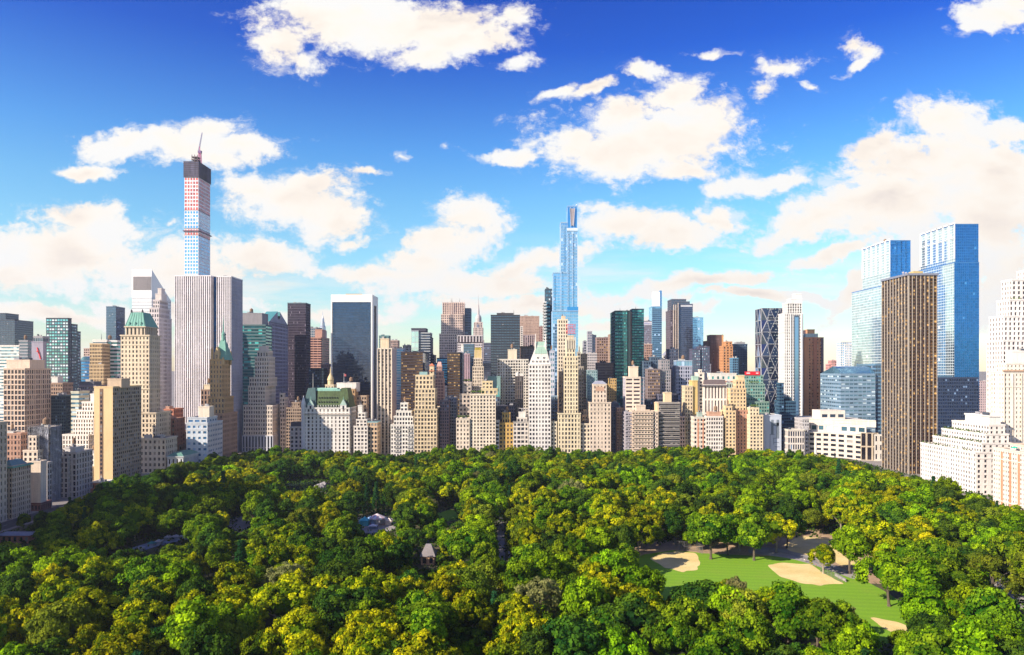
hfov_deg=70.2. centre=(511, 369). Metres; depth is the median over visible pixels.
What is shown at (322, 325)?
spired skyscraper
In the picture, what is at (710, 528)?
broadleaf tree
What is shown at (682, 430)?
apartment building
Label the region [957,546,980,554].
broadleaf tree
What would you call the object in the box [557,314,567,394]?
apartment slab
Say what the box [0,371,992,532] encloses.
ground
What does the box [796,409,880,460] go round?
curved mall
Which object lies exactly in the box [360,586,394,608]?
plane tree
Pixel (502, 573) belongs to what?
broadleaf tree
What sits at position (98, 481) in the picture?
building
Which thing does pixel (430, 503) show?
plane tree
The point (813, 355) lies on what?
brick tower
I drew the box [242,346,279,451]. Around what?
stepped tower
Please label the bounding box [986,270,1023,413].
setback tower
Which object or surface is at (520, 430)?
apartment building
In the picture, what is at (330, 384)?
stepped tower
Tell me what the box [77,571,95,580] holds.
broadleaf tree
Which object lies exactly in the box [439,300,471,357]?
ribbed skyscraper
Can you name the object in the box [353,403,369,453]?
stepped tower
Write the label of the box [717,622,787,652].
broadleaf tree
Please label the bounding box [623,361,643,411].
balcony tower
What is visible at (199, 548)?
broadleaf tree
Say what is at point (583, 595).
broadleaf tree
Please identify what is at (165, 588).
plane tree
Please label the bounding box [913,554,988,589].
broadleaf tree
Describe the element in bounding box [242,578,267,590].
broadleaf tree
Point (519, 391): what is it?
brick tower
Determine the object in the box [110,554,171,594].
broadleaf tree
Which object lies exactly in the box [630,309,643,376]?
green tower
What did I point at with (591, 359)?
office building
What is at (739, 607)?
broadleaf tree
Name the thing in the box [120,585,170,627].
broadleaf tree
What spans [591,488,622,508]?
plane tree
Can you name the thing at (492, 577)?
broadleaf tree
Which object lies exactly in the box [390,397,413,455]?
balcony hotel
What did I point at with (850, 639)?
broadleaf tree
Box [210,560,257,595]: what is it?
plane tree
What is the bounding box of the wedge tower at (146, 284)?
[132,269,170,318]
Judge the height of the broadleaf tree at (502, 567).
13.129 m
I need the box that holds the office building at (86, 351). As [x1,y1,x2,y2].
[84,348,89,355]
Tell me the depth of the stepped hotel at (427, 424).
835.50 m
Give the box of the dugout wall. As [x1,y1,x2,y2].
[835,573,846,581]
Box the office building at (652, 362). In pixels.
[642,355,659,399]
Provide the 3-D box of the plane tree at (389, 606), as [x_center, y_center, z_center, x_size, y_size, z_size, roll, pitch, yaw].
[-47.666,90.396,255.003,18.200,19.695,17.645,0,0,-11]
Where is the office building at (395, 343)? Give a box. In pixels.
[391,339,399,347]
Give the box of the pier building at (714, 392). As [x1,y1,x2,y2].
[701,380,728,414]
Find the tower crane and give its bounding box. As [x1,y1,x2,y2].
[198,133,202,162]
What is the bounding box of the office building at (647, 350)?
[644,343,651,360]
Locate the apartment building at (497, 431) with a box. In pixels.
[496,419,499,448]
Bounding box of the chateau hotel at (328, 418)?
[301,374,356,455]
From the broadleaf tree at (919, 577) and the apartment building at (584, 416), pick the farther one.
the apartment building at (584, 416)
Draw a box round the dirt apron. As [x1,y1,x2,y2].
[635,528,881,583]
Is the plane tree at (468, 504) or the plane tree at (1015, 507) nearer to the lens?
the plane tree at (468, 504)
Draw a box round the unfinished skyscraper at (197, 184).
[183,155,211,274]
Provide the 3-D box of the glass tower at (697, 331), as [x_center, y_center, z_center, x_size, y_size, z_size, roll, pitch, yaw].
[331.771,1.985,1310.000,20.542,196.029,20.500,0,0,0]
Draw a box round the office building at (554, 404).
[549,345,557,420]
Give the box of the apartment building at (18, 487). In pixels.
[7,459,33,518]
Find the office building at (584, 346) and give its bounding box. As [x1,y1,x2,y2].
[582,340,586,353]
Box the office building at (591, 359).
[586,352,596,369]
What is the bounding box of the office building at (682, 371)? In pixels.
[672,355,691,413]
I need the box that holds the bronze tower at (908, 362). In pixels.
[881,271,938,473]
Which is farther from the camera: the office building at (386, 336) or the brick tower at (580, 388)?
the office building at (386, 336)
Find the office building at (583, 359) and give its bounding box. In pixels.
[581,352,586,408]
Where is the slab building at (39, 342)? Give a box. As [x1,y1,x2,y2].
[31,334,49,367]
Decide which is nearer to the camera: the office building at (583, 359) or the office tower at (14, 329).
the office building at (583, 359)
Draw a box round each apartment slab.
[94,376,141,480]
[543,301,546,341]
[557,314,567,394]
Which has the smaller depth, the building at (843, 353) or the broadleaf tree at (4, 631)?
the broadleaf tree at (4, 631)
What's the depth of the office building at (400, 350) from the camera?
1000.00 m
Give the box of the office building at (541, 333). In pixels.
[539,325,542,341]
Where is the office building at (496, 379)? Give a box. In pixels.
[488,375,500,403]
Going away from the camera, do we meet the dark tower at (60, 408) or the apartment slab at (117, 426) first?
the apartment slab at (117, 426)
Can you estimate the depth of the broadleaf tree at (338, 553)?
314.92 m
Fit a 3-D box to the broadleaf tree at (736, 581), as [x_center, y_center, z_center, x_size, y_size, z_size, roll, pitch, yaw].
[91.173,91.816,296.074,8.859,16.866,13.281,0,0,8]
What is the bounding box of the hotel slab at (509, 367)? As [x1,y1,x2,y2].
[497,344,528,441]
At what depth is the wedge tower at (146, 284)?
1350.00 m
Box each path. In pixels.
[748,547,855,578]
[990,580,1023,608]
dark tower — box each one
[51,393,70,433]
[288,302,310,406]
[309,363,330,387]
[401,350,429,414]
[434,356,446,384]
[447,352,461,416]
[483,343,490,380]
[689,345,709,379]
[703,334,723,372]
[732,341,747,374]
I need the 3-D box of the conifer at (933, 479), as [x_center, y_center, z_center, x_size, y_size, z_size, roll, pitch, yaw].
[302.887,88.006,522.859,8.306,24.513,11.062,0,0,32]
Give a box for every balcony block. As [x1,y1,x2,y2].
[622,405,657,451]
[654,391,679,448]
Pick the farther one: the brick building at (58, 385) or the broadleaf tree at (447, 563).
the brick building at (58, 385)
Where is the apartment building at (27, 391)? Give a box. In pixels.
[3,357,50,431]
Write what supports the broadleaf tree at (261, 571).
on the park ground at (894, 593)
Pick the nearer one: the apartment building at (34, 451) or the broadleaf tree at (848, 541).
the broadleaf tree at (848, 541)
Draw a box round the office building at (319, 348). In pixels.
[311,328,329,367]
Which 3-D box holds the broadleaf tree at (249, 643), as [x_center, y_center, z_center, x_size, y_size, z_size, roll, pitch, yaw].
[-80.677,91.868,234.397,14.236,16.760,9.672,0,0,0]
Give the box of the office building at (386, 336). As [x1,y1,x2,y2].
[379,334,390,347]
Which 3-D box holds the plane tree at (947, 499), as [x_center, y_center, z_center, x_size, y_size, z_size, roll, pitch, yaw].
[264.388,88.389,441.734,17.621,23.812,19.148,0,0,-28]
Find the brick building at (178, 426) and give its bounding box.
[170,409,184,451]
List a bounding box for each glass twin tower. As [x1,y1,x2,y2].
[852,239,910,365]
[919,223,978,376]
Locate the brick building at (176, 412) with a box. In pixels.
[163,404,183,416]
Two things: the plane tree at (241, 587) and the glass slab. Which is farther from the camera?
the glass slab
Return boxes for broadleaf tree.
[0,542,20,569]
[0,544,20,574]
[0,567,31,578]
[0,567,36,606]
[0,575,8,588]
[0,607,11,648]
[5,546,41,573]
[32,544,102,578]
[53,528,74,544]
[58,572,84,580]
[62,587,90,601]
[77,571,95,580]
[81,545,107,558]
[82,549,97,555]
[82,574,112,594]
[102,598,138,626]
[104,555,140,574]
[106,548,139,560]
[107,590,129,609]
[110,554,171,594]
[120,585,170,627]
[129,570,162,593]
[134,624,178,654]
[136,549,145,558]
[157,549,198,565]
[158,543,177,555]
[158,560,207,591]
[164,594,221,651]
[172,576,218,603]
[178,544,191,552]
[180,542,208,561]
[188,495,228,514]
[189,560,202,576]
[196,526,227,571]
[204,538,231,571]
[215,615,252,650]
[217,599,262,631]
[239,629,284,654]
[240,490,265,521]
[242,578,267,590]
[244,565,278,582]
[245,553,272,567]
[258,561,309,586]
[286,529,304,544]
[290,533,327,555]
[304,566,314,581]
[307,584,351,606]
[308,559,363,584]
[310,548,324,572]
[312,590,334,617]
[313,596,360,642]
[314,537,344,550]
[314,586,388,632]
[315,546,350,568]
[331,538,353,552]
[346,538,383,577]
[350,596,382,617]
[364,534,385,569]
[384,537,412,574]
[390,601,459,638]
[395,588,443,630]
[396,568,429,589]
[403,540,413,562]
[422,569,435,576]
[436,561,460,573]
[438,555,449,564]
[441,566,491,610]
[443,627,489,649]
[447,525,498,562]
[458,569,489,599]
[459,620,469,627]
[468,541,499,573]
[473,563,499,593]
[478,642,496,654]
[484,594,510,622]
[491,620,511,646]
[493,593,512,622]
[496,564,507,590]
[496,568,506,580]
[502,559,541,598]
[506,543,541,569]
[519,626,550,654]
[522,543,545,551]
[528,550,560,587]
[535,614,550,622]
[536,530,566,552]
[540,599,559,618]
[541,614,602,654]
[548,532,592,558]
[552,552,575,578]
[552,572,589,608]
[554,608,586,618]
[558,575,610,618]
[566,613,598,651]
[572,560,588,571]
[575,538,590,562]
[583,526,615,557]
[584,606,621,631]
[586,548,631,578]
[587,602,637,633]
[587,627,649,654]
[598,590,664,642]
[598,624,635,644]
[604,542,639,561]
[608,523,636,550]
[609,563,666,593]
[620,555,639,576]
[650,615,702,654]
[666,579,740,622]
[686,512,736,559]
[687,630,746,654]
[705,621,725,631]
[708,513,741,555]
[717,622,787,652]
[719,587,770,623]
[723,608,775,654]
[725,575,746,589]
[737,514,772,560]
[747,590,770,619]
[760,585,769,594]
[760,587,779,635]
[762,579,809,645]
[767,506,807,547]
[786,597,846,648]
[788,489,820,511]
[804,642,841,654]
[828,524,871,573]
[828,599,870,640]
[832,621,876,654]
[851,553,911,606]
[863,622,882,654]
[875,538,931,562]
[887,629,906,645]
[893,632,906,644]
[893,637,915,654]
[898,586,964,621]
[900,557,941,598]
[901,556,914,562]
[901,624,954,639]
[905,611,957,633]
[912,536,966,565]
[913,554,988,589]
[939,583,977,620]
[939,587,953,599]
[949,541,967,547]
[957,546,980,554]
[960,587,1023,629]
[964,552,988,567]
[965,546,993,569]
[965,555,1023,597]
[971,542,986,549]
[975,563,989,583]
[983,616,1023,642]
[984,530,1023,573]
[994,611,1023,639]
[997,534,1009,561]
[1008,560,1023,576]
[1013,550,1023,564]
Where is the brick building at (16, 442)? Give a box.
[7,423,26,459]
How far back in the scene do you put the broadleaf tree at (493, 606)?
273.13 m
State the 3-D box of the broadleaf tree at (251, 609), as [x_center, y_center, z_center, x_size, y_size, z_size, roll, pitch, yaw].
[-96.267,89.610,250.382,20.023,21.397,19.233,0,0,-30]
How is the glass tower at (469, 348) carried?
on the ground at (62, 501)
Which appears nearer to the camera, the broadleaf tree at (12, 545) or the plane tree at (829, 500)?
the broadleaf tree at (12, 545)
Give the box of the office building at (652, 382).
[645,367,659,399]
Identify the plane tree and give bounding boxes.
[0,595,23,650]
[7,602,48,644]
[17,637,31,643]
[27,573,80,610]
[31,562,74,591]
[41,538,80,557]
[55,507,80,522]
[55,643,79,654]
[59,585,125,631]
[62,502,89,522]
[68,623,107,652]
[73,555,114,588]
[74,521,118,549]
[75,492,92,515]
[92,618,153,654]
[98,520,117,548]
[111,599,169,635]
[122,503,154,537]
[129,575,177,628]
[152,579,178,615]
[166,588,210,615]
[181,551,211,573]
[206,587,249,614]
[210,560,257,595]
[216,510,230,525]
[220,536,232,550]
[225,583,253,598]
[236,608,265,634]
[244,542,265,559]
[247,574,316,619]
[253,542,297,568]
[267,523,300,547]
[273,560,300,574]
[276,568,315,586]
[278,490,297,503]
[282,638,329,654]
[286,545,316,570]
[290,491,302,502]
[298,604,320,625]
[303,573,345,603]
[316,508,339,530]
[318,501,341,515]
[327,641,341,654]
[329,609,393,654]
[339,607,401,654]
[340,566,403,605]
[345,629,391,654]
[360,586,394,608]
[372,535,406,573]
[372,599,397,614]
[374,532,389,540]
[390,565,412,575]
[392,500,404,510]
[399,575,428,597]
[401,488,425,502]
[412,497,435,513]
[424,574,470,611]
[428,572,434,580]
[433,560,470,577]
[436,548,448,556]
[450,590,495,632]
[458,497,491,521]
[482,632,521,654]
[493,592,541,624]
[498,576,504,592]
[499,612,547,642]
[506,488,534,509]
[506,512,533,529]
[507,526,544,553]
[511,504,539,524]
[533,486,558,497]
[535,489,560,502]
[544,509,581,534]
[565,561,614,579]
[568,552,585,563]
[575,518,613,538]
[589,494,617,516]
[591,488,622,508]
[592,505,629,527]
[593,573,629,604]
[613,583,639,605]
[622,489,640,501]
[625,503,665,545]
[626,517,655,551]
[632,586,664,637]
[637,493,645,501]
[644,486,679,505]
[697,502,725,515]
[717,489,737,501]
[721,508,750,550]
[762,590,786,643]
[765,513,797,552]
[807,543,835,573]
[816,516,829,530]
[821,499,856,528]
[825,494,853,525]
[844,505,862,522]
[845,480,875,494]
[846,507,882,530]
[849,488,870,499]
[851,494,881,511]
[861,520,901,546]
[870,536,903,558]
[878,495,903,508]
[882,484,911,496]
[894,515,934,538]
[894,528,920,540]
[914,534,952,547]
[920,508,947,521]
[931,496,962,514]
[953,509,978,522]
[1010,504,1023,511]
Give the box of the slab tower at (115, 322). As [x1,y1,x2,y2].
[106,306,124,339]
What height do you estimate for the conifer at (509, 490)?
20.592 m
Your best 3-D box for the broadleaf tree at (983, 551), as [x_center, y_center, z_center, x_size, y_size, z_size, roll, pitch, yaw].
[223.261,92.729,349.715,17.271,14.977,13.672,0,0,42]
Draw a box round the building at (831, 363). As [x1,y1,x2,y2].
[826,360,835,369]
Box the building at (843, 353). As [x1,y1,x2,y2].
[836,341,851,365]
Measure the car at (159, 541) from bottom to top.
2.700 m
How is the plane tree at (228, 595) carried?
on the park ground at (894, 593)
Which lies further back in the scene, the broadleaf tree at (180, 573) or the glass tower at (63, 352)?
the glass tower at (63, 352)
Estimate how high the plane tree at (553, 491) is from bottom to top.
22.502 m
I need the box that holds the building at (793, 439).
[783,427,804,453]
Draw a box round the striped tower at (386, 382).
[377,337,396,453]
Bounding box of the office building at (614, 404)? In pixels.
[611,401,618,452]
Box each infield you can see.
[650,551,699,571]
[768,563,842,585]
[784,536,859,565]
[871,617,906,630]
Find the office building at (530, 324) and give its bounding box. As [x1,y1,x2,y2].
[520,315,538,341]
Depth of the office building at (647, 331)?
1200.05 m
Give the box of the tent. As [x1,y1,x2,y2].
[359,517,369,525]
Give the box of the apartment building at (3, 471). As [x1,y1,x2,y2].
[0,421,7,521]
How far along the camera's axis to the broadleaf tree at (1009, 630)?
237.19 m
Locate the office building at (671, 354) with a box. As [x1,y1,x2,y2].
[666,347,677,391]
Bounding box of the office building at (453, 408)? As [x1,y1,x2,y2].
[446,395,457,446]
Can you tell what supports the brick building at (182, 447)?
on the ground at (62, 501)
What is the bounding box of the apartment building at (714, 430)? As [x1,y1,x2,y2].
[702,405,722,451]
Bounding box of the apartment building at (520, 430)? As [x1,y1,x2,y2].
[513,408,528,447]
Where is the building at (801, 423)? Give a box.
[794,417,809,454]
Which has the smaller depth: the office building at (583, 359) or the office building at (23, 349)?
the office building at (23, 349)
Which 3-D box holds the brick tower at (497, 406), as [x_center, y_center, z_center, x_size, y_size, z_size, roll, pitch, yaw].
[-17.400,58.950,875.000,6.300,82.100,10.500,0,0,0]
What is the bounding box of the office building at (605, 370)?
[595,361,613,383]
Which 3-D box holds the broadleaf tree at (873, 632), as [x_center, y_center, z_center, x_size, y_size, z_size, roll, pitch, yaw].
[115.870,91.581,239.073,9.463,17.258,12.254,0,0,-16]
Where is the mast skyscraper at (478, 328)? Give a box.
[473,295,483,342]
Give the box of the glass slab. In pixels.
[331,294,377,419]
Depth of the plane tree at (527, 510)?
418.84 m
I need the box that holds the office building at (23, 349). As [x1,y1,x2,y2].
[0,335,31,420]
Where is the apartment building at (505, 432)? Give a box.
[499,406,512,450]
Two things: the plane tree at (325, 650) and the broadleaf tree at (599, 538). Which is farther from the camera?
the broadleaf tree at (599, 538)
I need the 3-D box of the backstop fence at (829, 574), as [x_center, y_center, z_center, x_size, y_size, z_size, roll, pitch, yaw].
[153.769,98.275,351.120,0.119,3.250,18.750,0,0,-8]
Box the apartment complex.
[470,379,497,450]
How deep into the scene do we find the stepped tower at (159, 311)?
914.40 m
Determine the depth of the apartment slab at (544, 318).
990.60 m
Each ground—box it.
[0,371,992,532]
[0,459,1023,654]
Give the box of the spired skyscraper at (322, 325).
[319,313,326,337]
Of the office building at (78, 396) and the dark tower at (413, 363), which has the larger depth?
the dark tower at (413, 363)
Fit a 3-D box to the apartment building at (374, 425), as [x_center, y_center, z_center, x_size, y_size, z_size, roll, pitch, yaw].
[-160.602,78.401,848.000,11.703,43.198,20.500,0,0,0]
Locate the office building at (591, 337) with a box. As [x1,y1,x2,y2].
[587,331,595,352]
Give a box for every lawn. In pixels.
[433,509,459,520]
[637,550,905,643]
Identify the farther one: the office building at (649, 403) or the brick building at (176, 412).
the office building at (649, 403)
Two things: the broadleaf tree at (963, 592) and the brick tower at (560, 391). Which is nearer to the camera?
the broadleaf tree at (963, 592)
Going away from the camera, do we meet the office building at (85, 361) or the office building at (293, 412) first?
the office building at (293, 412)
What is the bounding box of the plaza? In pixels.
[358,516,395,533]
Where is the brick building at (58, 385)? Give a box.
[51,375,72,394]
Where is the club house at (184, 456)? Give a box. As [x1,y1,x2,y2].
[166,450,199,466]
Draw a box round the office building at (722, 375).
[706,371,736,381]
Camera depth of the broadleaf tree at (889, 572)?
305.31 m
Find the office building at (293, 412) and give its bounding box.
[286,396,301,447]
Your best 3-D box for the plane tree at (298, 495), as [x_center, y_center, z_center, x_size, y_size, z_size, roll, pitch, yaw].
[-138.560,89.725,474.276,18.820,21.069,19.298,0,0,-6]
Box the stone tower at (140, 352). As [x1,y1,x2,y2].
[120,309,171,436]
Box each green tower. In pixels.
[610,310,630,405]
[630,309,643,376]
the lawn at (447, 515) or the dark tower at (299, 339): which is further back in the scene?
the dark tower at (299, 339)
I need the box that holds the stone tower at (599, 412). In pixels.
[587,381,610,451]
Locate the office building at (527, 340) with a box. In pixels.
[520,326,534,345]
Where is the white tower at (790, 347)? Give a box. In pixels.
[778,294,802,415]
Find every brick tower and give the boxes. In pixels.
[200,378,209,405]
[207,316,237,456]
[336,377,368,418]
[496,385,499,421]
[515,372,523,419]
[558,369,562,411]
[577,347,583,421]
[681,376,698,446]
[694,369,704,414]
[719,340,732,372]
[803,329,823,427]
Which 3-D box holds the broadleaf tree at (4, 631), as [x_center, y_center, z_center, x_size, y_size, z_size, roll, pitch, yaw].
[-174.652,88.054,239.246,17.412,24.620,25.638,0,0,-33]
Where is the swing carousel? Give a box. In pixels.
[369,513,384,524]
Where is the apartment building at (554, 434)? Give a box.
[551,419,556,448]
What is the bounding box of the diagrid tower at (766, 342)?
[755,308,781,413]
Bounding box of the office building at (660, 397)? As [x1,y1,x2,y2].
[655,393,677,401]
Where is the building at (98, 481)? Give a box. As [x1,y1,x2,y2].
[90,478,111,492]
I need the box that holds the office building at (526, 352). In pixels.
[520,345,534,436]
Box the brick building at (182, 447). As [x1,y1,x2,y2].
[179,444,185,450]
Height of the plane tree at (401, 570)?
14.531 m
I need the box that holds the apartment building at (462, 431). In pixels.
[456,415,469,449]
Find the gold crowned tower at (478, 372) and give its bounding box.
[472,348,483,393]
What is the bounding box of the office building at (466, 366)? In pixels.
[464,352,470,381]
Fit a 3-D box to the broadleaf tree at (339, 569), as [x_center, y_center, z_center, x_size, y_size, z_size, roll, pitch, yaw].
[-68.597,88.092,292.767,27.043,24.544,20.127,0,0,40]
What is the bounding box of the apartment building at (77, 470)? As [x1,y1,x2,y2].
[62,438,92,497]
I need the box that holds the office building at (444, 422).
[440,398,450,448]
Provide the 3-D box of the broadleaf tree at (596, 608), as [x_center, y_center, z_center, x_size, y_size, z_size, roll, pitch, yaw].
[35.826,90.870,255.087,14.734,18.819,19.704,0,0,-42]
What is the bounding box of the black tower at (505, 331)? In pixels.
[491,312,519,375]
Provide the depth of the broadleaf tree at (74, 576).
296.28 m
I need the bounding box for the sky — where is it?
[0,0,1023,371]
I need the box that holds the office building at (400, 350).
[394,347,404,409]
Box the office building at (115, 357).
[93,333,120,377]
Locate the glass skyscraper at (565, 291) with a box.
[551,204,577,394]
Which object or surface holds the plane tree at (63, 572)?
on the park ground at (894, 593)
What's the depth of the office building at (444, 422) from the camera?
850.00 m
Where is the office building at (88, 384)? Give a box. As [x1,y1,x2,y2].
[78,379,106,400]
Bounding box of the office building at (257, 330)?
[243,308,271,404]
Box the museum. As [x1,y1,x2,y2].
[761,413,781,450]
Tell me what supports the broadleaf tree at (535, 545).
on the park ground at (894, 593)
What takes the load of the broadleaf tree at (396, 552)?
on the park ground at (894, 593)
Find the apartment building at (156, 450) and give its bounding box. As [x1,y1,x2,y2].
[141,434,177,472]
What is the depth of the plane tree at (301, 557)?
330.05 m
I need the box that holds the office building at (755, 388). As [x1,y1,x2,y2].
[744,371,768,413]
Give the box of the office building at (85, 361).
[80,356,89,380]
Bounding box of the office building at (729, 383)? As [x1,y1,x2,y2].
[726,381,732,387]
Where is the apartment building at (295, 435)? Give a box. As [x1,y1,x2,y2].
[289,421,300,451]
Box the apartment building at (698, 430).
[689,406,705,449]
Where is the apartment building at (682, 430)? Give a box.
[680,414,684,446]
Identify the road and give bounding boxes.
[0,504,64,529]
[229,516,249,530]
[497,515,504,559]
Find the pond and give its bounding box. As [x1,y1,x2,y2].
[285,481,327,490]
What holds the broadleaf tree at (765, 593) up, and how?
on the park ground at (894, 593)
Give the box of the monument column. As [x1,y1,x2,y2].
[815,437,816,454]
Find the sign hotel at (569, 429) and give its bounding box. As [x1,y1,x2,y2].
[556,335,580,452]
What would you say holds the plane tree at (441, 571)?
on the park ground at (894, 593)
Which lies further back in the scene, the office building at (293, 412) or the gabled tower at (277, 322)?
the gabled tower at (277, 322)
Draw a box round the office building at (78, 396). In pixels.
[71,388,89,432]
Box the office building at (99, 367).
[89,343,109,384]
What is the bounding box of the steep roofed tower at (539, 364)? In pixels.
[528,334,550,450]
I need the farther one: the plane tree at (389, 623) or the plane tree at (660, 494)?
the plane tree at (660, 494)
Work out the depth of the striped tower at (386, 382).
868.50 m
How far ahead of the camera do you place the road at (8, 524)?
480.30 m
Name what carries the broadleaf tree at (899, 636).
on the park ground at (894, 593)
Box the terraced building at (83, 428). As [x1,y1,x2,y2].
[62,391,93,454]
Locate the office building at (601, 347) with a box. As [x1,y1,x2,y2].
[595,337,607,362]
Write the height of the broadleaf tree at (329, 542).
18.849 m
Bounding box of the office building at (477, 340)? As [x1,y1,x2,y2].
[457,335,482,357]
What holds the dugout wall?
on the lawn at (868, 601)
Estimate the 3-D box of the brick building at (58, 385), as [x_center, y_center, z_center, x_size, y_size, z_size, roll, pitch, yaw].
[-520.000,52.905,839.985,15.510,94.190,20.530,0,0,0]
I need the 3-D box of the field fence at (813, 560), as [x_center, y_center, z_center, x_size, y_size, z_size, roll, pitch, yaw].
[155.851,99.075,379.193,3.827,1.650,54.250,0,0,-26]
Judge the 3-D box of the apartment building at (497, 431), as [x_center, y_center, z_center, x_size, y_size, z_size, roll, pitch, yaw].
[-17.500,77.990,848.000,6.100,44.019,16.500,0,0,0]
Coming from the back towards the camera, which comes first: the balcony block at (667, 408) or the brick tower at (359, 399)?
the brick tower at (359, 399)
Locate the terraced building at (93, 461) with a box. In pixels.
[92,445,93,480]
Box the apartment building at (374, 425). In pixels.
[367,419,380,453]
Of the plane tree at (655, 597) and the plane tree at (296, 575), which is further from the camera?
the plane tree at (296, 575)
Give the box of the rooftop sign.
[566,324,574,333]
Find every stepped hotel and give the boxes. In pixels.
[414,363,439,454]
[720,399,735,456]
[727,375,747,454]
[746,404,762,449]
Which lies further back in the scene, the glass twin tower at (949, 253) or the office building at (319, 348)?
the office building at (319, 348)
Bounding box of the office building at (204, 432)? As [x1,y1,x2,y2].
[186,404,222,462]
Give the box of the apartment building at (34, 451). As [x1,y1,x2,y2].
[22,435,43,461]
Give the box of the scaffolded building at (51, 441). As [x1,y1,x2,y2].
[27,417,61,500]
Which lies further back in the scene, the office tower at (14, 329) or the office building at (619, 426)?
the office tower at (14, 329)
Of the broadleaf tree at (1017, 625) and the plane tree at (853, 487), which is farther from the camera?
the plane tree at (853, 487)
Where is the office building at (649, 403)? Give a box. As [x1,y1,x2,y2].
[644,399,660,409]
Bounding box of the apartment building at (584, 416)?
[581,409,587,422]
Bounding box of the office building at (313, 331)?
[311,327,321,336]
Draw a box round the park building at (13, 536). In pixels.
[0,531,34,542]
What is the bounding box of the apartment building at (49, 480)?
[45,459,52,505]
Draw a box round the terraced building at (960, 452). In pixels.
[920,411,1010,494]
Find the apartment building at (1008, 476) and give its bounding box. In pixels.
[993,443,1023,509]
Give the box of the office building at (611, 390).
[607,377,616,401]
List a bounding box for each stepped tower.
[149,288,171,410]
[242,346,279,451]
[279,392,287,449]
[325,367,335,387]
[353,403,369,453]
[435,362,444,405]
[459,379,471,416]
[666,299,692,359]
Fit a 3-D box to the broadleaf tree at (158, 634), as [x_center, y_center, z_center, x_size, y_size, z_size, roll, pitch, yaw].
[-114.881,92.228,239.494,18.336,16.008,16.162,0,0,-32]
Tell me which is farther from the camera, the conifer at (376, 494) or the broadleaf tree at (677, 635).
the conifer at (376, 494)
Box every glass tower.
[46,318,80,390]
[411,328,435,363]
[461,343,474,393]
[545,287,551,360]
[649,291,661,359]
[693,316,703,348]
[729,356,737,374]
[774,383,795,449]
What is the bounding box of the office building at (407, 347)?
[403,344,410,351]
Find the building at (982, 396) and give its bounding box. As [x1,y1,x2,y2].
[979,380,985,413]
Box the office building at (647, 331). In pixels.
[644,320,651,343]
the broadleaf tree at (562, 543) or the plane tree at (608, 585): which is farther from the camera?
the broadleaf tree at (562, 543)
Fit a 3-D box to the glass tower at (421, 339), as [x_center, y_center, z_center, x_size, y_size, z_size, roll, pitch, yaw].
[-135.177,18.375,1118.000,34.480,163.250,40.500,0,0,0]
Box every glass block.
[820,364,880,434]
[937,375,978,434]
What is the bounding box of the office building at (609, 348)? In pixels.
[608,334,609,362]
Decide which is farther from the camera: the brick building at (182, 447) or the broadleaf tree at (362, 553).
the brick building at (182, 447)
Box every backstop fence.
[674,540,702,553]
[820,567,841,581]
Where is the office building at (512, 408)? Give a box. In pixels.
[498,403,515,421]
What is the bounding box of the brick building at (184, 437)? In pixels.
[183,430,185,443]
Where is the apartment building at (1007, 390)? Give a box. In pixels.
[990,348,1023,442]
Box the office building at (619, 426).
[616,406,623,451]
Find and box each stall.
[369,524,377,528]
[385,518,391,524]
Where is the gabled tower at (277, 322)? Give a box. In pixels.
[265,311,287,403]
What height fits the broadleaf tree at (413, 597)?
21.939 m
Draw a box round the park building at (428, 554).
[420,544,436,564]
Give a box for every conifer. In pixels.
[81,507,87,518]
[127,536,135,546]
[220,471,226,482]
[234,539,249,570]
[362,483,372,513]
[372,481,380,510]
[485,590,497,632]
[505,485,511,511]
[566,453,570,463]
[617,463,622,473]
[727,460,732,472]
[834,459,841,476]
[930,476,936,485]
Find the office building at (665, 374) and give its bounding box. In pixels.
[658,358,670,393]
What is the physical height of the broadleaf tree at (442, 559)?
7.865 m
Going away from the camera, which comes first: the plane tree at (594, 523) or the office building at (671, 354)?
the plane tree at (594, 523)
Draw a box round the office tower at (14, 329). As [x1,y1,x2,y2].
[0,313,32,344]
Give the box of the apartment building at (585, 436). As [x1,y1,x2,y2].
[581,421,588,452]
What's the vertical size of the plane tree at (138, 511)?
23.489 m
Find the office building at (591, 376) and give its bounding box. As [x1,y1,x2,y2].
[586,369,597,408]
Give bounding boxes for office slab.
[174,275,242,451]
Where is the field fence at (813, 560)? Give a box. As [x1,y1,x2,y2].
[770,548,856,574]
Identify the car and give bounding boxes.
[147,541,155,545]
[155,539,163,543]
[171,534,179,539]

